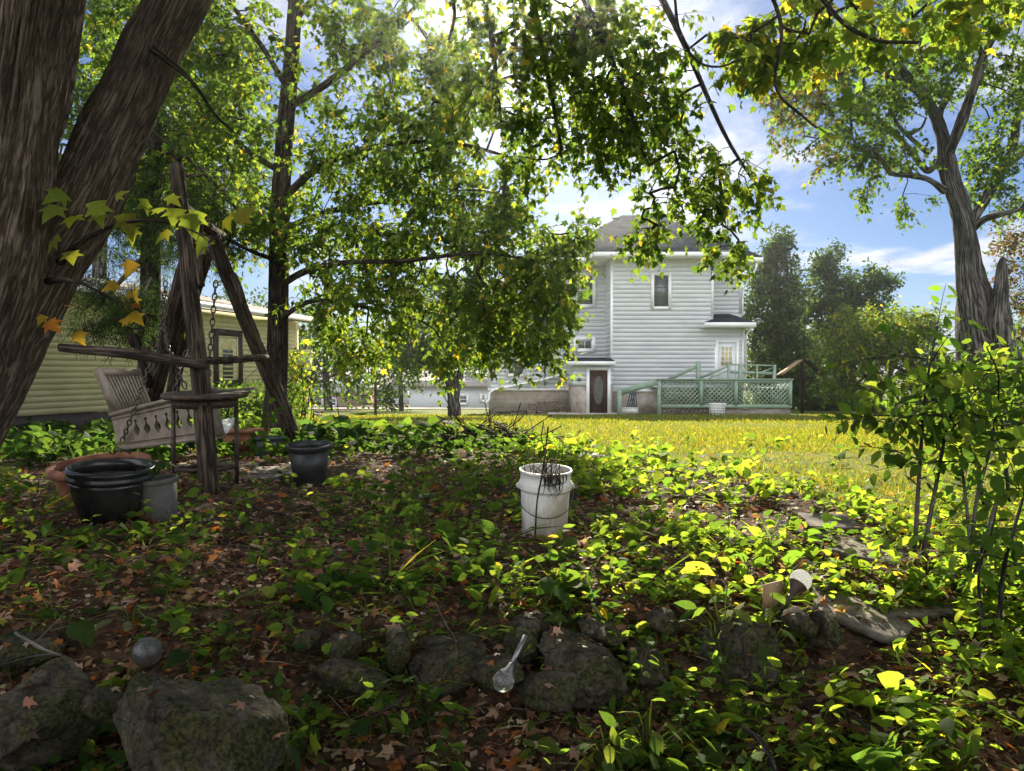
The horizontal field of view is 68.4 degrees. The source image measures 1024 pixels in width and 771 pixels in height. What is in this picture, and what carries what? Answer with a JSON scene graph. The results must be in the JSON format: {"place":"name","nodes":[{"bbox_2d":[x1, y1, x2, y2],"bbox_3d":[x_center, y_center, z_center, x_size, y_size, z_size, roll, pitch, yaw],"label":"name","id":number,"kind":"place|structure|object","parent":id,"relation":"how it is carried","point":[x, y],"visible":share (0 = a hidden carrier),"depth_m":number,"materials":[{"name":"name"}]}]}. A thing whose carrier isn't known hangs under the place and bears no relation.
{"place":"outdoors","nodes":[
{"label":"outdoors","id":0,"kind":"place"},
{"bbox_2d":[0,374,1023,770],"bbox_3d":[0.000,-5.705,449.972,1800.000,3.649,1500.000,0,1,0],"label":"ground","id":1,"kind":"structure","parent":0,"point":[852,644],"depth_m":3.27,"materials":[{"name":"soil"}]},
{"bbox_2d":[0,632,66,666],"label":"rock","id":2,"kind":"object","parent":1,"relation":"on","point":[15,650],"visible":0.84,"depth_m":2.87,"materials":[{"name":"stone"}]},
{"bbox_2d":[0,656,102,770],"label":"rock","id":3,"kind":"object","parent":1,"relation":"on","point":[61,722],"visible":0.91,"depth_m":2.35,"materials":[{"name":"stone"}]},
{"bbox_2d":[1,612,69,664],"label":"fallen stick","id":4,"kind":"object","parent":3,"relation":"on","point":[34,644],"visible":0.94,"depth_m":2.67,"materials":[{"name":"grey wood"}]},
{"bbox_2d":[79,688,122,722],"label":"rock","id":5,"kind":"object","parent":3,"relation":"on","point":[99,704],"visible":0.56,"depth_m":2.39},
{"bbox_2d":[0,606,107,647],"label":"leafy weed","id":6,"kind":"object","parent":1,"relation":"on","point":[82,631],"visible":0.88,"depth_m":3.00,"materials":[{"name":"green plant"}]},
{"bbox_2d":[45,451,151,507],"bbox_3d":[-2.806,0.659,5.131,0.644,0.360,0.639,0,1,0],"label":"terracotta pot","id":7,"kind":"object","parent":1,"relation":"on","point":[54,472],"visible":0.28,"depth_m":5.14,"materials":[{"name":"ceramic"}]},
{"bbox_2d":[64,458,155,525],"bbox_3d":[-2.413,0.647,4.536,0.495,0.375,0.495,0,1,0],"label":"glazed pot","id":8,"kind":"object","parent":1,"relation":"on","point":[104,488],"visible":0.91,"depth_m":4.39,"materials":[{"name":"ceramic"}]},
{"bbox_2d":[94,605,156,631],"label":"leafy weed","id":9,"kind":"object","parent":1,"relation":"on","point":[126,625],"visible":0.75,"depth_m":3.07,"materials":[{"name":"green plant"}]},
{"bbox_2d":[131,637,162,672],"bbox_3d":[-1.284,1.047,2.688,0.100,0.331,0.196,0,1,-6],"label":"decorative garden ball","id":10,"kind":"object","parent":1,"relation":"on","point":[146,653],"visible":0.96,"depth_m":2.61,"materials":[{"name":"grey glass"}]},
{"bbox_2d":[142,473,177,521],"bbox_3d":[-2.167,0.694,4.595,0.239,0.288,0.239,0,1,0],"label":"grey nursery pot","id":11,"kind":"object","parent":1,"relation":"on","point":[160,491],"visible":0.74,"depth_m":4.53,"materials":[{"name":"plastic"}]},
{"bbox_2d":[136,459,176,474],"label":"leafy weed","id":12,"kind":"object","parent":11,"relation":"in","point":[162,465],"visible":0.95,"depth_m":4.58,"materials":[{"name":"green plant"}]},
{"bbox_2d":[56,66,267,428],"bbox_3d":[-4.863,-3.111,10.060,3.318,7.972,2.955,1,1,39],"label":"evergreen tree","id":13,"kind":"object","parent":1,"relation":"on","point":[153,256],"visible":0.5,"depth_m":9.68,"materials":[{"name":"green plant"}]},
{"bbox_2d":[12,277,318,433],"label":"cottage","id":14,"kind":"structure","parent":1,"relation":"on","point":[64,387],"depth_m":14.73,"materials":[{"name":"yellow"}]},
{"bbox_2d":[213,328,242,386],"bbox_3d":[-7.084,-0.684,18.820,0.070,1.422,1.150,0,1,14],"label":"window","id":15,"kind":"structure","parent":14,"relation":"in","point":[223,338],"depth_m":18.80,"materials":[{"name":"grey glass"}]},
{"bbox_2d":[287,347,327,414],"bbox_3d":[-5.950,-0.085,20.604,1.763,1.933,1.530,0,1,0],"label":"climbing vine","id":16,"kind":"object","parent":14,"relation":"attached to","point":[291,365],"visible":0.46,"depth_m":20.55,"materials":[{"name":"green plant"}]},
{"bbox_2d":[57,162,299,494],"bbox_3d":[-3.218,-0.512,8.131,1.901,2.742,5.762,0,1,-16],"label":"swing frame","id":17,"kind":"object","parent":1,"relation":"on","point":[189,277],"visible":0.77,"depth_m":6.19,"materials":[{"name":"brown wood"}]},
{"bbox_2d":[93,280,254,450],"bbox_3d":[-3.156,-0.190,6.961,2.064,1.583,0.678,1,1,30],"label":"porch swing","id":18,"kind":"object","parent":17,"relation":"hanging from","point":[132,407],"visible":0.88,"depth_m":6.82,"materials":[{"name":"grey wood"}]},
{"bbox_2d":[59,1,317,282],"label":"background maple","id":19,"kind":"object","parent":1,"relation":"on","point":[83,76],"visible":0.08,"depth_m":18.83,"materials":[{"name":"green plant"}]},
{"bbox_2d":[159,604,220,630],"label":"seedling","id":20,"kind":"object","parent":1,"relation":"on","point":[175,623],"visible":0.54,"depth_m":3.01,"materials":[{"name":"green plant"}]},
{"bbox_2d":[111,672,288,770],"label":"rock","id":21,"kind":"object","parent":1,"relation":"on","point":[176,724],"visible":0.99,"depth_m":2.12,"materials":[{"name":"stone"}]},
{"bbox_2d":[160,390,248,483],"bbox_3d":[-2.384,0.425,5.859,0.636,0.769,0.636,0,1,0],"label":"bar table","id":22,"kind":"object","parent":1,"relation":"on","point":[217,399],"visible":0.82,"depth_m":5.73,"materials":[{"name":"wood"}]},
{"bbox_2d":[202,280,267,307],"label":"tree","id":23,"kind":"object","parent":1,"relation":"on","point":[257,303],"visible":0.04,"depth_m":59.66,"materials":[{"name":"green plant"}]},
{"bbox_2d":[220,428,270,453],"bbox_3d":[-3.168,0.672,8.914,0.520,0.310,0.330,0,1,0],"label":"terracotta planter","id":24,"kind":"object","parent":1,"relation":"on","point":[244,435],"visible":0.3,"depth_m":8.77,"materials":[{"name":"ceramic"}]},
{"bbox_2d":[221,473,288,479],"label":"stone slab","id":25,"kind":"structure","parent":1,"relation":"on","point":[265,476],"depth_m":6.39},
{"bbox_2d":[221,466,291,473],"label":"stone slab","id":26,"kind":"structure","parent":1,"relation":"on","point":[267,470],"depth_m":6.93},
{"bbox_2d":[254,435,282,457],"bbox_3d":[-2.806,0.713,8.715,0.368,0.245,0.368,0,1,0],"label":"slate pot","id":27,"kind":"object","parent":1,"relation":"on","point":[276,439],"visible":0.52,"depth_m":8.57,"materials":[{"name":"ceramic"}]},
{"bbox_2d":[245,398,287,430],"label":"leafy weed","id":28,"kind":"object","parent":27,"relation":"in","point":[258,414],"visible":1,"depth_m":8.70,"materials":[{"name":"green plant"}]},
{"bbox_2d":[180,345,361,431],"bbox_3d":[-4.135,0.068,12.205,2.993,1.591,3.338,1,2,45],"label":"foundation shrub","id":29,"kind":"object","parent":1,"relation":"on","point":[304,412],"visible":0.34,"depth_m":11.96,"materials":[{"name":"green plant"}]},
{"bbox_2d":[225,501,346,532],"bbox_3d":[-1.373,0.809,4.596,1.172,0.189,0.135,1,1,39],"label":"fallen stick","id":30,"kind":"object","parent":1,"relation":"on","point":[275,513],"visible":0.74,"depth_m":4.58,"materials":[{"name":"brown wood"}]},
{"bbox_2d":[280,727,331,770],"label":"leafy weed","id":31,"kind":"object","parent":1,"relation":"on","point":[293,754],"visible":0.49,"depth_m":2.44,"materials":[{"name":"green plant"}]},
{"bbox_2d":[292,627,321,650],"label":"rock","id":32,"kind":"object","parent":1,"relation":"on","point":[305,639],"visible":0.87,"depth_m":2.99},
{"bbox_2d":[271,411,345,438],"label":"hosta","id":33,"kind":"object","parent":1,"relation":"on","point":[309,428],"visible":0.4,"depth_m":9.60,"materials":[{"name":"green plant"}]},
{"bbox_2d":[285,440,332,486],"bbox_3d":[-1.626,0.644,6.033,0.372,0.384,0.371,0,1,0],"label":"black pot","id":34,"kind":"object","parent":1,"relation":"on","point":[309,460],"visible":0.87,"depth_m":5.93,"materials":[{"name":"plastic"}]},
{"bbox_2d":[295,415,368,442],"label":"hosta","id":35,"kind":"object","parent":1,"relation":"on","point":[344,419],"visible":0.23,"depth_m":10.04,"materials":[{"name":"green plant"}]},
{"bbox_2d":[289,295,382,410],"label":"street tree","id":36,"kind":"object","parent":1,"relation":"on","point":[326,381],"visible":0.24,"depth_m":43.58,"materials":[{"name":"green plant"}]},
{"bbox_2d":[299,380,378,406],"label":"brick building","id":37,"kind":"structure","parent":1,"relation":"on","point":[339,399],"depth_m":64.03,"materials":[{"name":"red brick"}]},
{"bbox_2d":[301,657,387,699],"bbox_3d":[-0.626,1.094,2.826,0.330,0.152,0.184,0,1,0],"label":"rock","id":38,"kind":"object","parent":1,"relation":"on","point":[331,674],"visible":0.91,"depth_m":2.77,"materials":[{"name":"stone"}]},
{"bbox_2d":[326,630,362,660],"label":"rock","id":39,"kind":"object","parent":1,"relation":"on","point":[352,648],"visible":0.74,"depth_m":2.93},
{"bbox_2d":[322,469,374,491],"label":"leafy weed","id":40,"kind":"object","parent":1,"relation":"on","point":[367,476],"visible":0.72,"depth_m":5.63,"materials":[{"name":"green plant"}]},
{"bbox_2d":[78,0,619,432],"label":"maple tree","id":41,"kind":"object","parent":1,"relation":"on","point":[477,307],"visible":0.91,"depth_m":10.03,"materials":[{"name":"green plant"}]},
{"bbox_2d":[305,413,394,443],"bbox_3d":[-2.127,0.573,9.595,0.985,0.454,1.098,1,1,37],"label":"hosta","id":42,"kind":"object","parent":1,"relation":"on","point":[357,431],"visible":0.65,"depth_m":9.55,"materials":[{"name":"green plant"}]},
{"bbox_2d":[280,528,448,559],"bbox_3d":[-0.739,0.821,3.974,1.071,0.130,0.195,0,1,25],"label":"fallen stick","id":43,"kind":"object","parent":1,"relation":"on","point":[318,538],"visible":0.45,"depth_m":4.03,"materials":[{"name":"brown wood"}]},
{"bbox_2d":[336,572,425,598],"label":"leafy weed","id":44,"kind":"object","parent":1,"relation":"on","point":[352,578],"visible":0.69,"depth_m":3.32,"materials":[{"name":"green plant"}]},
{"bbox_2d":[357,419,427,438],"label":"hosta","id":45,"kind":"object","parent":1,"relation":"on","point":[386,431],"visible":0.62,"depth_m":9.87,"materials":[{"name":"green plant"}]},
{"bbox_2d":[357,303,434,410],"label":"street tree","id":46,"kind":"object","parent":1,"relation":"on","point":[390,394],"visible":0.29,"depth_m":41.51,"materials":[{"name":"green plant"}]},
{"bbox_2d":[386,626,409,674],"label":"rock","id":47,"kind":"object","parent":1,"relation":"on","point":[398,652],"visible":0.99,"depth_m":2.88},
{"bbox_2d":[385,415,454,439],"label":"hosta","id":48,"kind":"object","parent":1,"relation":"on","point":[427,424],"visible":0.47,"depth_m":10.27,"materials":[{"name":"green plant"}]},
{"bbox_2d":[412,420,477,439],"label":"hosta","id":49,"kind":"object","parent":1,"relation":"on","point":[434,425],"visible":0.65,"depth_m":10.13,"materials":[{"name":"green plant"}]},
{"bbox_2d":[378,266,514,415],"bbox_3d":[-2.362,-1.564,26.008,4.963,5.217,5.493,0,1,0],"label":"tree","id":50,"kind":"object","parent":1,"relation":"on","point":[409,353],"visible":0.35,"depth_m":25.40,"materials":[{"name":"green plant"}]},
{"bbox_2d":[405,373,488,407],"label":"pale garage","id":51,"kind":"structure","parent":1,"relation":"on","point":[474,392],"depth_m":60.03,"materials":[{"name":"white wood"}]},
{"bbox_2d":[408,630,487,701],"bbox_3d":[-0.213,1.123,2.989,0.385,0.244,0.373,0,1,0],"label":"rock","id":52,"kind":"object","parent":1,"relation":"on","point":[433,663],"visible":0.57,"depth_m":2.90,"materials":[{"name":"stone"}]},
{"bbox_2d":[442,464,508,500],"bbox_3d":[-0.258,0.671,5.259,0.505,0.251,0.406,0,1,-19],"label":"leafy weed","id":53,"kind":"object","parent":1,"relation":"on","point":[466,480],"visible":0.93,"depth_m":5.20,"materials":[{"name":"green plant"}]},
{"bbox_2d":[401,393,570,448],"bbox_3d":[-0.363,0.688,10.174,2.438,1.276,2.053,0,1,0],"label":"brush pile","id":54,"kind":"object","parent":1,"relation":"on","point":[501,428],"visible":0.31,"depth_m":10.11,"materials":[{"name":"green plant"}]},
{"bbox_2d":[471,652,523,691],"bbox_3d":[-0.056,1.088,2.846,0.253,0.132,0.148,1,1,32],"label":"rock","id":55,"kind":"object","parent":1,"relation":"on","point":[483,673],"visible":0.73,"depth_m":2.80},
{"bbox_2d":[493,634,527,692],"bbox_3d":[-0.010,0.989,2.681,0.076,0.170,0.169,1,1,25],"label":"globe","id":56,"kind":"object","parent":55,"relation":"on","point":[503,680],"visible":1,"depth_m":2.62,"materials":[{"name":"clear glass"}]},
{"bbox_2d":[0,416,1023,770],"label":"ground cover","id":57,"kind":"object","parent":1,"relation":"on","point":[36,444],"depth_m":3.34,"materials":[{"name":"plant"}]},
{"bbox_2d":[741,725,776,770],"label":"fallen stick","id":58,"kind":"object","parent":57,"relation":"on","point":[759,739],"visible":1,"depth_m":2.38,"materials":[{"name":"grey wood"}]},
{"bbox_2d":[0,0,1023,448],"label":"leaning maple","id":59,"kind":"object","parent":1,"relation":"on","point":[62,218],"visible":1,"depth_m":5.16,"materials":[{"name":"green plant"}]},
{"bbox_2d":[0,429,1023,770],"bbox_3d":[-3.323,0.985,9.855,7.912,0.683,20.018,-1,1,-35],"label":"leaf litter","id":60,"kind":"object","parent":1,"relation":"on","point":[998,737],"visible":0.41,"depth_m":3.13,"materials":[{"name":"plant"}]},
{"bbox_2d":[502,610,550,663],"bbox_3d":[0.057,1.036,3.023,0.220,0.226,0.233,0,1,0],"label":"rock","id":61,"kind":"object","parent":1,"relation":"on","point":[534,626],"visible":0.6,"depth_m":2.98,"materials":[{"name":"stone"}]},
{"bbox_2d":[516,463,574,538],"bbox_3d":[0.186,0.652,4.183,0.328,0.408,0.305,0,1,0],"label":"bucket","id":62,"kind":"object","parent":1,"relation":"on","point":[550,509],"visible":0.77,"depth_m":4.09,"materials":[{"name":"white plastic"}]},
{"bbox_2d":[498,422,576,536],"bbox_3d":[0.131,0.503,4.158,0.417,0.615,0.496,0,1,0],"label":"dead plant","id":63,"kind":"object","parent":62,"relation":"in","point":[550,476],"visible":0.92,"depth_m":4.04,"materials":[{"name":"brown plant"}]},
{"bbox_2d":[513,670,583,712],"bbox_3d":[0.125,1.127,2.789,0.289,0.145,0.195,0,1,19],"label":"rock","id":64,"kind":"object","parent":1,"relation":"on","point":[535,692],"visible":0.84,"depth_m":2.73,"materials":[{"name":"stone"}]},
{"bbox_2d":[523,575,597,610],"bbox_3d":[0.174,0.876,3.241,0.296,0.130,0.280,1,1,39],"label":"leafy weed","id":65,"kind":"object","parent":1,"relation":"on","point":[560,595],"visible":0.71,"depth_m":3.22,"materials":[{"name":"green plant"}]},
{"bbox_2d":[104,413,1023,558],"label":"grass","id":66,"kind":"structure","parent":1,"relation":"on","point":[775,431],"depth_m":12.22,"materials":[{"name":"plant"}]},
{"bbox_2d":[536,628,628,710],"bbox_3d":[0.271,1.089,2.916,0.358,0.263,0.366,0,1,0],"label":"rock","id":67,"kind":"object","parent":1,"relation":"on","point":[597,669],"visible":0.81,"depth_m":2.81,"materials":[{"name":"stone"}]},
{"bbox_2d":[577,615,629,646],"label":"rock","id":68,"kind":"object","parent":1,"relation":"on","point":[593,628],"visible":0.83,"depth_m":2.95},
{"bbox_2d":[563,722,645,770],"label":"leafy weed","id":69,"kind":"object","parent":1,"relation":"on","point":[609,755],"visible":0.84,"depth_m":2.46,"materials":[{"name":"green plant"}]},
{"bbox_2d":[485,215,762,413],"bbox_3d":[4.888,-3.527,37.006,12.816,9.772,10.870,0,1,0],"label":"farmhouse","id":70,"kind":"object","parent":1,"relation":"on","point":[680,316],"visible":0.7,"depth_m":32.97,"materials":[{"name":"white"}]},
{"bbox_2d":[574,337,594,351],"bbox_3d":[3.379,-1.887,34.920,0.980,0.699,0.080,0,1,0],"label":"window","id":71,"kind":"structure","parent":70,"relation":"in","point":[588,345],"depth_m":34.90,"materials":[{"name":"white glass"}]},
{"bbox_2d":[574,273,595,307],"bbox_3d":[3.387,-4.410,34.873,1.031,1.630,0.080,0,1,0],"label":"window","id":72,"kind":"structure","parent":70,"relation":"in","point":[591,303],"depth_m":34.88,"materials":[{"name":"white glass"}]},
{"bbox_2d":[586,367,610,412],"bbox_3d":[3.668,0.236,31.937,1.028,2.005,0.105,0,1,0],"label":"door","id":73,"kind":"structure","parent":70,"relation":"in","point":[598,379],"depth_m":31.95,"materials":[{"name":"brown wood"}]},
{"bbox_2d":[651,272,671,309],"bbox_3d":[6.518,-4.125,32.878,0.879,1.618,0.080,0,1,0],"label":"window","id":74,"kind":"structure","parent":70,"relation":"in","point":[660,288],"depth_m":32.89,"materials":[{"name":"white glass"}]},
{"bbox_2d":[715,340,738,386],"bbox_3d":[9.410,-0.911,32.948,1.023,2.132,0.060,0,1,0],"label":"door","id":75,"kind":"structure","parent":70,"relation":"in","point":[726,351],"depth_m":32.93,"materials":[{"name":"white"}]},
{"bbox_2d":[604,698,682,769],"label":"leafy weed","id":76,"kind":"object","parent":1,"relation":"on","point":[656,743],"visible":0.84,"depth_m":2.50,"materials":[{"name":"green plant"}]},
{"bbox_2d":[621,636,669,689],"bbox_3d":[0.519,1.088,2.948,0.181,0.158,0.248,0,1,0],"label":"rock","id":77,"kind":"object","parent":1,"relation":"on","point":[658,674],"visible":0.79,"depth_m":2.88,"materials":[{"name":"stone"}]},
{"bbox_2d":[631,444,667,467],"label":"leafy weed","id":78,"kind":"object","parent":1,"relation":"on","point":[651,449],"visible":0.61,"depth_m":7.22,"materials":[{"name":"green plant"}]},
{"bbox_2d":[645,607,675,637],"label":"rock","id":79,"kind":"object","parent":1,"relation":"on","point":[656,616],"visible":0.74,"depth_m":3.02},
{"bbox_2d":[636,561,715,588],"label":"leafy weed","id":80,"kind":"object","parent":1,"relation":"on","point":[701,568],"visible":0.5,"depth_m":3.38,"materials":[{"name":"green plant"}]},
{"bbox_2d":[358,416,1022,539],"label":"fallen leaves","id":81,"kind":"object","parent":1,"relation":"on","point":[892,493],"visible":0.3,"depth_m":7.04,"materials":[{"name":"yellow plant"}]},
{"bbox_2d":[617,361,793,414],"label":"deck","id":82,"kind":"structure","parent":1,"relation":"on","point":[737,407],"depth_m":30.80,"materials":[{"name":"green paint"}]},
{"bbox_2d":[674,581,761,645],"bbox_3d":[0.824,0.934,2.962,0.372,0.322,0.324,0,1,0],"label":"leafy weed","id":83,"kind":"object","parent":1,"relation":"on","point":[690,606],"visible":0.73,"depth_m":2.98,"materials":[{"name":"green plant"}]},
{"bbox_2d":[692,617,779,689],"bbox_3d":[0.895,1.034,2.974,0.264,0.265,0.362,-1,1,-30],"label":"rock","id":84,"kind":"object","parent":1,"relation":"on","point":[740,641],"visible":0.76,"depth_m":2.89,"materials":[{"name":"stone"}]},
{"bbox_2d":[735,592,806,666],"bbox_3d":[1.009,0.965,2.917,0.356,0.317,0.266,0,1,-18],"label":"leafy weed","id":85,"kind":"object","parent":1,"relation":"on","point":[764,652],"visible":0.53,"depth_m":2.92,"materials":[{"name":"green plant"}]},
{"bbox_2d":[762,580,784,608],"bbox_3d":[1.101,0.885,3.167,0.097,0.126,0.018,0,1,-9],"label":"tan tile","id":86,"kind":"object","parent":1,"relation":"on","point":[769,588],"visible":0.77,"depth_m":3.16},
{"bbox_2d":[722,742,831,770],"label":"leafy weed","id":87,"kind":"object","parent":1,"relation":"on","point":[805,744],"visible":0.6,"depth_m":2.53,"materials":[{"name":"green plant"}]},
{"bbox_2d":[741,221,828,409],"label":"yard tree","id":88,"kind":"object","parent":1,"relation":"on","point":[777,329],"visible":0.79,"depth_m":40.05,"materials":[{"name":"green plant"}]},
{"bbox_2d":[779,569,811,611],"bbox_3d":[1.176,0.847,3.108,0.089,0.159,0.166,1,1,43],"label":"solar light","id":89,"kind":"object","parent":1,"relation":"on","point":[800,580],"visible":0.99,"depth_m":3.10,"materials":[{"name":"white plastic"}]},
{"bbox_2d":[780,606,817,637],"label":"rock","id":90,"kind":"object","parent":1,"relation":"on","point":[801,622],"visible":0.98,"depth_m":2.94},
{"bbox_2d":[777,359,826,412],"bbox_3d":[13.084,0.087,34.005,2.177,2.538,0.726,0,1,-8],"label":"bird feeder","id":91,"kind":"object","parent":1,"relation":"on","point":[795,363],"visible":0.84,"depth_m":33.95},
{"bbox_2d":[803,607,843,648],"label":"rock","id":92,"kind":"object","parent":1,"relation":"on","point":[829,634],"visible":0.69,"depth_m":2.94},
{"bbox_2d":[802,528,863,539],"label":"stone slab","id":93,"kind":"structure","parent":1,"relation":"on","point":[820,535],"depth_m":4.32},
{"bbox_2d":[798,512,863,531],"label":"stone slab","id":94,"kind":"structure","parent":93,"relation":"on","point":[812,520],"depth_m":4.49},
{"bbox_2d":[794,389,886,410],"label":"dark shrub","id":95,"kind":"object","parent":1,"relation":"on","point":[811,405],"visible":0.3,"depth_m":37.54,"materials":[{"name":"green plant"}]},
{"bbox_2d":[791,237,906,398],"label":"yard tree","id":96,"kind":"object","parent":1,"relation":"on","point":[827,269],"visible":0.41,"depth_m":42.90,"materials":[{"name":"green plant"}]},
{"bbox_2d":[805,584,920,644],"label":"stone slab","id":97,"kind":"structure","parent":1,"relation":"on","point":[889,631],"depth_m":3.18,"materials":[{"name":"stone"}]},
{"bbox_2d":[824,536,925,565],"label":"stone slab","id":98,"kind":"structure","parent":1,"relation":"on","point":[861,552],"depth_m":4.00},
{"bbox_2d":[805,295,956,413],"bbox_3d":[16.501,-1.150,32.842,7.034,5.934,5.620,0,1,0],"label":"crabapple tree","id":99,"kind":"object","parent":1,"relation":"on","point":[867,339],"visible":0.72,"depth_m":32.23,"materials":[{"name":"green plant"}]},
{"bbox_2d":[745,0,1023,426],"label":"silver maple","id":100,"kind":"object","parent":1,"relation":"on","point":[980,300],"visible":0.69,"depth_m":15.61,"materials":[{"name":"grey plant"}]},
{"bbox_2d":[851,739,945,770],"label":"leafy weed","id":101,"kind":"object","parent":1,"relation":"on","point":[878,758],"visible":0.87,"depth_m":2.37,"materials":[{"name":"green plant"}]},
{"bbox_2d":[855,595,965,620],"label":"stone slab","id":102,"kind":"structure","parent":1,"relation":"on","point":[916,614],"depth_m":3.29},
{"bbox_2d":[818,285,1023,554],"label":"sapling","id":103,"kind":"object","parent":1,"relation":"on","point":[869,422],"visible":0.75,"depth_m":3.55,"materials":[{"name":"green plant"}]},
{"bbox_2d":[861,342,1023,574],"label":"sapling","id":104,"kind":"object","parent":1,"relation":"on","point":[998,389],"visible":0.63,"depth_m":3.48,"materials":[{"name":"green plant"}]},
{"bbox_2d":[870,438,1023,632],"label":"sapling","id":105,"kind":"object","parent":1,"relation":"on","point":[1012,562],"visible":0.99,"depth_m":3.02,"materials":[{"name":"green plant"}]},
{"bbox_2d":[915,326,1023,515],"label":"sapling","id":106,"kind":"object","parent":1,"relation":"on","point":[972,471],"visible":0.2,"depth_m":4.62,"materials":[{"name":"green plant"}]},
{"bbox_2d":[931,305,1023,399],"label":"edge tree","id":107,"kind":"object","parent":1,"relation":"on","point":[1018,325],"visible":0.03,"depth_m":29.36,"materials":[{"name":"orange plant"}]},
{"bbox_2d":[981,215,1023,342],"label":"edge tree","id":108,"kind":"object","parent":1,"relation":"on","point":[1014,246],"visible":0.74,"depth_m":27.26,"materials":[{"name":"green plant"}]},
{"bbox_2d":[59,0,1023,373],"label":"sky","id":109,"kind":"structure","parent":0,"point":[926,257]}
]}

